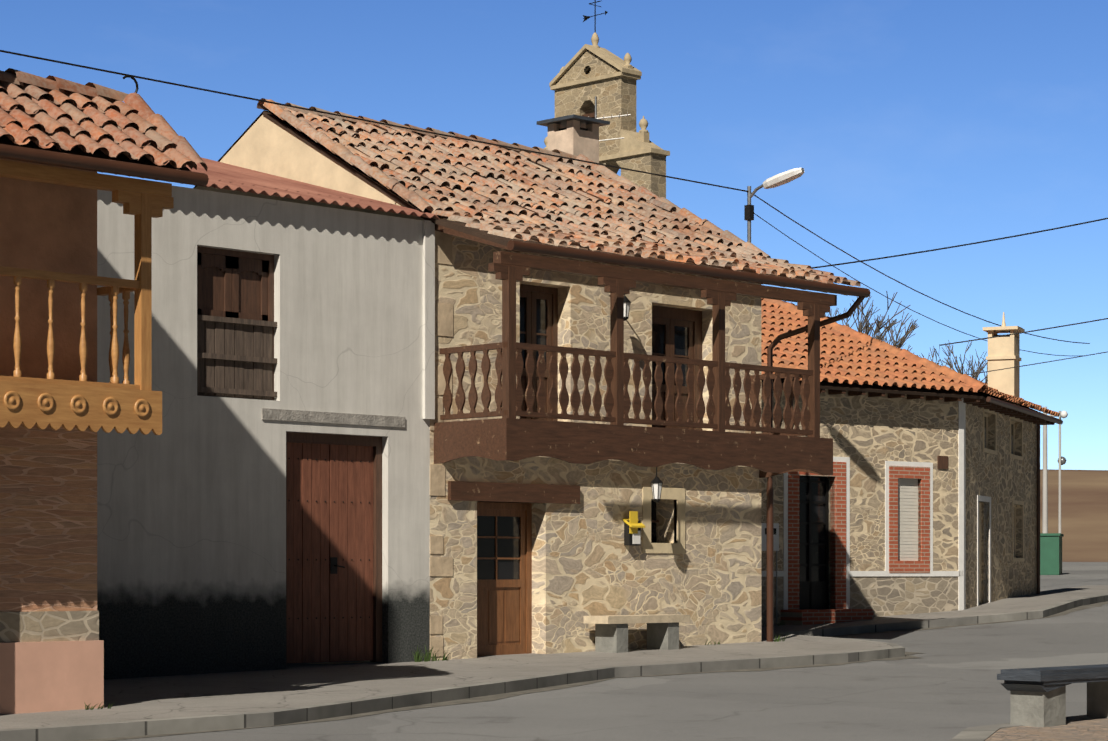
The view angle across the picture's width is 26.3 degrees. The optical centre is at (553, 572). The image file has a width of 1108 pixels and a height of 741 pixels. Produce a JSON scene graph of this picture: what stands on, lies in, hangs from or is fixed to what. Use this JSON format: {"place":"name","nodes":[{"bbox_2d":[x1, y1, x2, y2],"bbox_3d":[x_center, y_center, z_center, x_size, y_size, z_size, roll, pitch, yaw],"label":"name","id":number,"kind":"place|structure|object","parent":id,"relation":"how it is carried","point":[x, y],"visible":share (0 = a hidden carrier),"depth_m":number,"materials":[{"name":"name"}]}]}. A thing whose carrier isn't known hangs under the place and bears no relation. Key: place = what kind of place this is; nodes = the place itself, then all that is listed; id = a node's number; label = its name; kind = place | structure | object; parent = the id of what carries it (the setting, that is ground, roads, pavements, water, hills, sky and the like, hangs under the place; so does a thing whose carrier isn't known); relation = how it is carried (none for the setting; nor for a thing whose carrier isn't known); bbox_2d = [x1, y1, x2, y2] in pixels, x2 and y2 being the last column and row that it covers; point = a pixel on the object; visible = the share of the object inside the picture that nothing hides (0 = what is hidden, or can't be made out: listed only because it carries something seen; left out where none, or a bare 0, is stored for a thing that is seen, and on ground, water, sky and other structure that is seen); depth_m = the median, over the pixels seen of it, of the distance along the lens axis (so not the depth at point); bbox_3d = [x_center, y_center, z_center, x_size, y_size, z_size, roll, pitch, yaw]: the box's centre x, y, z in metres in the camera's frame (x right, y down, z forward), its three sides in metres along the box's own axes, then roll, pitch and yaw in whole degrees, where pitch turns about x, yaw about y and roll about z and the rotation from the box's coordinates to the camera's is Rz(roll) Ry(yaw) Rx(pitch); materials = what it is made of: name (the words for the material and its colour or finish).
{"place":"outdoors","nodes":[
{"label":"outdoors","id":0,"kind":"place"},
{"bbox_2d":[84,622,786,709],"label":"weedy grass","id":1,"kind":"structure","parent":0,"point":[417,659],"depth_m":29.30,"materials":[{"name":"green plant"}]},
{"bbox_2d":[0,640,919,740],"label":"sidewalk","id":2,"kind":"structure","parent":0,"point":[143,707],"depth_m":25.12,"materials":[{"name":"concrete"}]},
{"bbox_2d":[583,614,689,652],"bbox_3d":[1.115,0.861,31.628,1.600,0.570,0.450,0,0,-45],"label":"stone bench","id":3,"kind":"object","parent":2,"relation":"on","point":[611,633],"visible":0.76,"depth_m":31.32,"materials":[{"name":"grey stone"}]},
{"bbox_2d":[0,0,1107,469],"label":"sky","id":4,"kind":"structure","parent":0,"point":[912,126],"materials":[{"name":"blue"}]},
{"bbox_2d":[112,562,1107,740],"bbox_3d":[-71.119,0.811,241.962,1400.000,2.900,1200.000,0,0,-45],"label":"road","id":5,"kind":"structure","parent":0,"point":[946,686],"depth_m":23.70,"materials":[{"name":"grey asphalt"}]},
{"bbox_2d":[0,158,103,714],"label":"house walls","id":6,"kind":"structure","parent":5,"relation":"on","point":[51,651],"depth_m":21.53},
{"bbox_2d":[0,160,173,434],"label":"wooden balcony","id":7,"kind":"structure","parent":6,"relation":"attached to","point":[82,404],"depth_m":21.07,"materials":[{"name":"brown wood"}]},
{"bbox_2d":[0,68,208,186],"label":"house roof","id":8,"kind":"structure","parent":6,"relation":"on","point":[57,121],"depth_m":21.08,"materials":[{"name":"orange tile"}]},
{"bbox_2d":[97,186,434,679],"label":"house walls","id":9,"kind":"structure","parent":5,"relation":"on","point":[263,500],"depth_m":27.73,"materials":[{"name":"white paint"}]},
{"bbox_2d":[102,157,439,219],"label":"house roof","id":10,"kind":"structure","parent":9,"relation":"on","point":[221,175],"depth_m":29.07,"materials":[{"name":"red tile"}]},
{"bbox_2d":[195,115,760,664],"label":"house walls","id":11,"kind":"structure","parent":5,"relation":"on","point":[535,555],"depth_m":31.33,"materials":[{"name":"beige stone"}]},
{"bbox_2d":[193,98,770,257],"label":"house roof","id":12,"kind":"structure","parent":11,"relation":"on","point":[425,172],"depth_m":32.58,"materials":[{"name":"brown tile"}]},
{"bbox_2d":[537,114,609,171],"bbox_3d":[0.296,-6.119,36.480,0.800,1.640,0.800,0,0,-45],"label":"house chimney","id":13,"kind":"object","parent":12,"relation":"on","point":[574,134],"visible":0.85,"depth_m":36.30,"materials":[{"name":"beige paint"}]},
{"bbox_2d":[588,96,630,140],"bbox_3d":[0.769,-5.424,37.060,0.838,4.050,0.595,0,0,8],"label":"tv antenna","id":14,"kind":"object","parent":13,"relation":"attached to","point":[611,116],"visible":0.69,"depth_m":37.11,"materials":[{"name":"metal"}]},
{"bbox_2d":[609,295,630,320],"bbox_3d":[0.872,-3.527,31.591,0.188,0.367,0.361,0,0,-45],"label":"house lantern","id":15,"kind":"object","parent":11,"relation":"attached to","point":[627,302],"visible":0.6,"depth_m":31.48,"materials":[{"name":"glass"}]},
{"bbox_2d":[434,418,832,477],"bbox_3d":[1.193,-1.604,31.238,6.270,0.510,1.315,0,0,-45],"label":"balcony base","id":16,"kind":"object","parent":11,"relation":"attached to","point":[515,439],"depth_m":30.08,"materials":[{"name":"brown wood"}]},
{"bbox_2d":[439,263,829,437],"bbox_3d":[1.120,-2.784,31.190,6.430,1.870,1.280,0,0,-45],"label":"balcony railing","id":17,"kind":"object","parent":16,"relation":"on","point":[509,394],"depth_m":30.16,"materials":[{"name":"brown wood"}]},
{"bbox_2d":[623,511,644,545],"bbox_3d":[1.078,-0.589,31.936,0.280,0.460,0.160,0,0,-45],"label":"mailbox","id":18,"kind":"object","parent":11,"relation":"attached to","point":[633,525],"visible":1,"depth_m":31.90,"materials":[{"name":"yellow metal"}]},
{"bbox_2d":[435,224,846,305],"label":"house eave beams","id":19,"kind":"structure","parent":11,"relation":"attached to","point":[574,267],"depth_m":30.34,"materials":[{"name":"brown wood"}]},
{"bbox_2d":[427,210,860,285],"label":"roof eave tiles","id":20,"kind":"object","parent":19,"relation":"on","point":[501,232],"visible":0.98,"depth_m":30.46,"materials":[{"name":"brown tile"}]},
{"bbox_2d":[507,240,870,641],"bbox_3d":[1.419,-1.432,31.208,6.880,5.065,1.575,0,0,-45],"label":"gutter and downpipe","id":21,"kind":"object","parent":20,"relation":"attached to","point":[861,294],"visible":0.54,"depth_m":31.68,"materials":[{"name":"brown metal"}]},
{"bbox_2d":[651,467,662,502],"bbox_3d":[1.374,-1.264,31.709,0.188,0.671,0.162,0,0,-45],"label":"house lantern","id":22,"kind":"object","parent":11,"relation":"attached to","point":[656,484],"visible":0.94,"depth_m":31.67,"materials":[{"name":"glass"}]},
{"bbox_2d":[544,0,669,197],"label":"bell tower","id":23,"kind":"structure","parent":5,"relation":"on","point":[583,77],"depth_m":75.36,"materials":[{"name":"stone"}]},
{"bbox_2d":[791,302,917,350],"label":"bare tree","id":24,"kind":"object","parent":5,"relation":"on","point":[898,344],"visible":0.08,"depth_m":67.05,"materials":[{"name":"brown plant"}]},
{"bbox_2d":[830,291,909,337],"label":"bare tree","id":25,"kind":"object","parent":5,"relation":"on","point":[866,320],"visible":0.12,"depth_m":66.48,"materials":[{"name":"brown plant"}]},
{"bbox_2d":[761,389,1039,625],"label":"house walls","id":26,"kind":"structure","parent":5,"relation":"on","point":[915,506],"depth_m":39.65,"materials":[{"name":"beige stone"}]},
{"bbox_2d":[0,50,1107,374],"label":"overhead wires","id":27,"kind":"object","parent":26,"relation":"attached to","point":[662,176],"visible":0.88,"depth_m":34.02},
{"bbox_2d":[761,298,1062,424],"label":"house roof","id":28,"kind":"structure","parent":26,"relation":"on","point":[853,362],"depth_m":40.24,"materials":[{"name":"orange tile"}]},
{"bbox_2d":[983,312,1024,405],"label":"house chimney","id":29,"kind":"object","parent":28,"relation":"on","point":[1003,352],"visible":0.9,"depth_m":44.55,"materials":[{"name":"beige paint"}]},
{"bbox_2d":[862,310,987,383],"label":"bare tree","id":30,"kind":"object","parent":5,"relation":"on","point":[972,369],"visible":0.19,"depth_m":71.62,"materials":[{"name":"brown plant"}]},
{"bbox_2d":[1042,406,1057,532],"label":"utility pole","id":31,"kind":"object","parent":5,"relation":"on","point":[1045,507],"visible":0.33,"depth_m":130.17,"materials":[{"name":"grey metal"}]},
{"bbox_2d":[1040,533,1063,574],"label":"green bin","id":32,"kind":"object","parent":5,"relation":"on","point":[1050,553],"visible":0.61,"depth_m":69.71,"materials":[{"name":"green plastic"}]},
{"bbox_2d":[1058,411,1067,532],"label":"pole","id":33,"kind":"object","parent":5,"relation":"on","point":[1061,459],"visible":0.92,"depth_m":95.41,"materials":[{"name":"metal"}]},
{"bbox_2d":[744,168,803,242],"bbox_3d":[3.250,-4.186,34.745,0.258,3.374,0.982,0,0,-45],"label":"street lamp","id":34,"kind":"object","parent":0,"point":[782,178],"visible":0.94,"depth_m":34.75,"materials":[{"name":"metal"}]},
{"bbox_2d":[761,585,1107,640],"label":"sidewalk","id":35,"kind":"structure","parent":0,"point":[1053,603],"depth_m":38.99,"materials":[{"name":"concrete"}]},
{"bbox_2d":[949,715,1107,740],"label":"cobble paving","id":36,"kind":"structure","parent":0,"point":[1082,728],"depth_m":18.72,"materials":[{"name":"beige stone"}]},
{"bbox_2d":[997,664,1107,726],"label":"stone bench","id":37,"kind":"object","parent":36,"relation":"on","point":[1037,697],"visible":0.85,"depth_m":19.34,"materials":[{"name":"grey stone"}]},
{"bbox_2d":[1040,469,1107,561],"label":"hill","id":38,"kind":"structure","parent":0,"point":[1084,512],"depth_m":245.89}
]}

